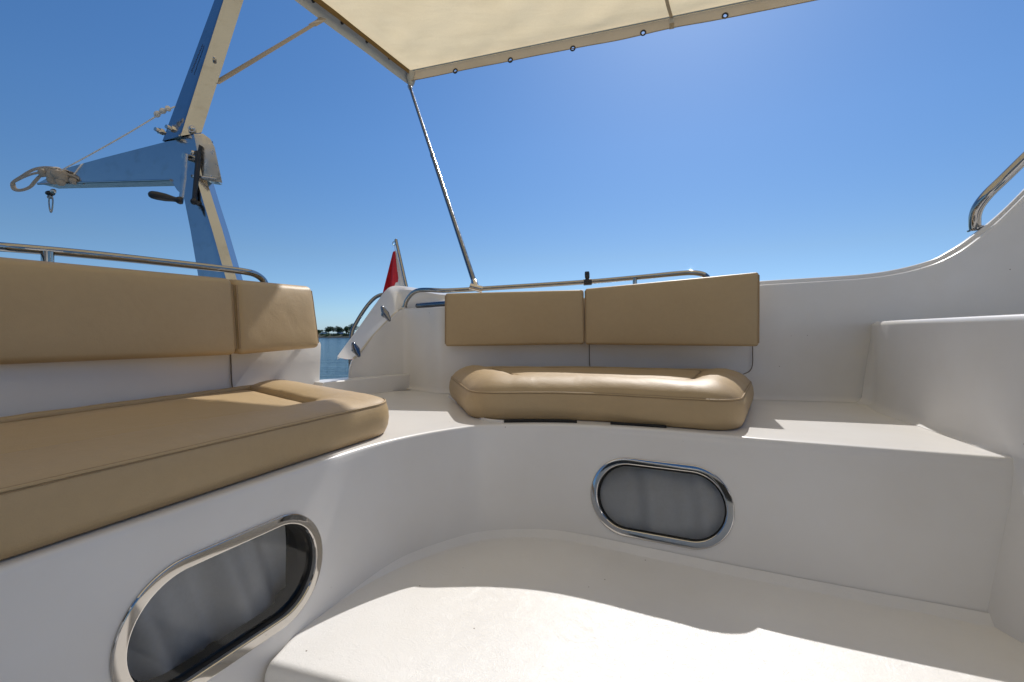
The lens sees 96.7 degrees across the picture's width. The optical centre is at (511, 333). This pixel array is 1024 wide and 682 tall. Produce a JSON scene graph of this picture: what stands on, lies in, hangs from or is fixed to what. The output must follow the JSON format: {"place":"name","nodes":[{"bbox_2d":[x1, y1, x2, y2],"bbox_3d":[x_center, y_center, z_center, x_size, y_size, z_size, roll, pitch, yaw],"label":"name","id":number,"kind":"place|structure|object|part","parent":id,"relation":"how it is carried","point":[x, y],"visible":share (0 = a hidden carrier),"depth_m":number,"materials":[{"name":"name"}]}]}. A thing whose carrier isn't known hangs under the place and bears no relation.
{"place":"outdoors","nodes":[
{"label":"outdoors","id":0,"kind":"place"},
{"bbox_2d":[318,333,348,337],"bbox_3d":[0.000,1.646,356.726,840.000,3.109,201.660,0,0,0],"label":"riverbank","id":1,"kind":"structure","parent":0,"point":[330,336],"depth_m":259.36,"materials":[{"name":"soil"}]},
{"bbox_2d":[324,326,334,332],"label":"tree","id":2,"kind":"object","parent":1,"relation":"on","point":[329,329],"visible":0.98,"depth_m":269.81,"materials":[{"name":"green plant"}]},
{"bbox_2d":[332,326,343,331],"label":"tree","id":3,"kind":"object","parent":1,"relation":"on","point":[338,329],"visible":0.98,"depth_m":271.11,"materials":[{"name":"green plant"}]},
{"bbox_2d":[344,326,349,332],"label":"tree","id":4,"kind":"object","parent":1,"relation":"on","point":[346,329],"visible":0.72,"depth_m":272.58,"materials":[{"name":"green plant"}]},
{"bbox_2d":[319,338,348,379],"bbox_3d":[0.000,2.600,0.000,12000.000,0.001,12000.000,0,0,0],"label":"water","id":5,"kind":"structure","parent":0,"point":[331,366],"depth_m":43.13,"materials":[{"name":"blue liquid"}]},
{"bbox_2d":[0,152,1023,681],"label":"motor boat","id":6,"kind":"object","parent":5,"relation":"on","point":[844,502],"visible":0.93,"depth_m":1.45,"materials":[{"name":"white plastic"}]},
{"bbox_2d":[0,257,236,364],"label":"backrest cushion","id":7,"kind":"object","parent":6,"relation":"attached to","point":[57,312],"visible":1,"depth_m":1.54,"materials":[{"name":"beige leather"}]},
{"bbox_2d":[37,0,242,279],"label":"folding mast","id":8,"kind":"object","parent":6,"relation":"attached to","point":[182,158],"visible":0.99,"depth_m":2.36,"materials":[{"name":"metal"}]},
{"bbox_2d":[45,189,56,212],"bbox_3d":[-2.591,-0.743,2.565,0.081,0.130,0.039,0,0,17],"label":"snap hook","id":9,"kind":"object","parent":8,"relation":"hanging from","point":[50,194],"visible":1,"depth_m":2.57,"materials":[{"name":"silver metal"}]},
{"bbox_2d":[10,105,174,191],"bbox_3d":[-2.266,-1.009,2.467,0.996,0.476,0.134,0,0,6],"label":"rope","id":10,"kind":"object","parent":8,"relation":"attached to","point":[57,176],"visible":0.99,"depth_m":2.47,"materials":[{"name":"white fabric"}]},
{"bbox_2d":[217,17,325,83],"bbox_3d":[-1.610,-2.010,3.162,0.062,1.282,1.332,0,0,2],"label":"tension strap","id":11,"kind":"object","parent":8,"relation":"attached to","point":[243,66],"visible":1,"depth_m":3.01,"materials":[{"name":"beige fabric"}]},
{"bbox_2d":[0,379,388,560],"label":"seat cushion","id":12,"kind":"object","parent":6,"relation":"on","point":[68,473],"visible":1,"depth_m":1.07,"materials":[{"name":"beige leather"}]},
{"bbox_3d":[-0.714,0.624,1.103,0.184,0.329,0.546,0,0,23],"label":"window","id":13,"kind":"part","parent":6,"relation":"part of","materials":[{"name":"grey glass"}]},
{"bbox_2d":[228,279,318,353],"bbox_3d":[-1.142,-0.079,2.187,0.160,0.341,0.471,0,0,20],"label":"backrest cushion","id":14,"kind":"object","parent":6,"relation":"attached to","point":[270,317],"visible":0.84,"depth_m":2.12,"materials":[{"name":"beige leather"}]},
{"bbox_2d":[392,239,407,286],"bbox_3d":[-0.833,-0.395,3.550,0.278,0.712,0.033,0,0,37],"label":"flagpole","id":15,"kind":"object","parent":6,"relation":"attached to","point":[401,262],"visible":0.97,"depth_m":3.57,"materials":[{"name":"metal"}]},
{"bbox_2d":[383,251,404,292],"bbox_3d":[-0.934,-0.441,3.608,0.205,0.424,0.105,0,0,0],"label":"flag","id":16,"kind":"object","parent":15,"relation":"hanging from","point":[394,277],"visible":0.69,"depth_m":3.60,"materials":[{"name":"red fabric"}]},
{"bbox_2d":[445,290,584,345],"bbox_3d":[0.010,-0.088,2.751,0.844,0.337,0.114,0,0,6],"label":"backrest cushion","id":17,"kind":"object","parent":6,"relation":"attached to","point":[556,317],"visible":1,"depth_m":2.71,"materials":[{"name":"beige leather"}]},
{"bbox_2d":[295,0,815,291],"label":"bimini top","id":18,"kind":"object","parent":6,"relation":"attached to","point":[409,42],"visible":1,"depth_m":4.00,"materials":[{"name":"beige fabric"}]},
{"bbox_2d":[583,271,591,285],"bbox_3d":[0.469,-0.338,2.825,0.050,0.086,0.039,0,0,0],"label":"socket rod","id":19,"kind":"object","parent":6,"relation":"attached to","point":[587,281],"visible":1,"depth_m":2.81,"materials":[{"name":"black plastic"}]},
{"bbox_2d":[449,365,753,429],"bbox_3d":[0.387,0.278,2.273,1.641,0.188,0.884,0,0,14],"label":"seat cushion","id":20,"kind":"object","parent":6,"relation":"on","point":[712,399],"visible":1,"depth_m":1.94,"materials":[{"name":"beige leather"}]},
{"bbox_3d":[0.578,0.649,1.752,0.554,0.351,0.395,0,0,0],"label":"window","id":21,"kind":"part","parent":6,"relation":"part of","materials":[{"name":"grey glass"}]},
{"bbox_2d":[584,272,759,345],"bbox_3d":[0.875,-0.127,2.565,0.927,0.394,0.115,0,0,18],"label":"backrest cushion","id":22,"kind":"object","parent":6,"relation":"attached to","point":[723,310],"visible":1,"depth_m":2.51,"materials":[{"name":"beige leather"}]},
{"bbox_2d":[0,0,1023,332],"label":"sky","id":23,"kind":"structure","parent":0,"point":[818,138],"materials":[{"name":"blue"}]}
]}

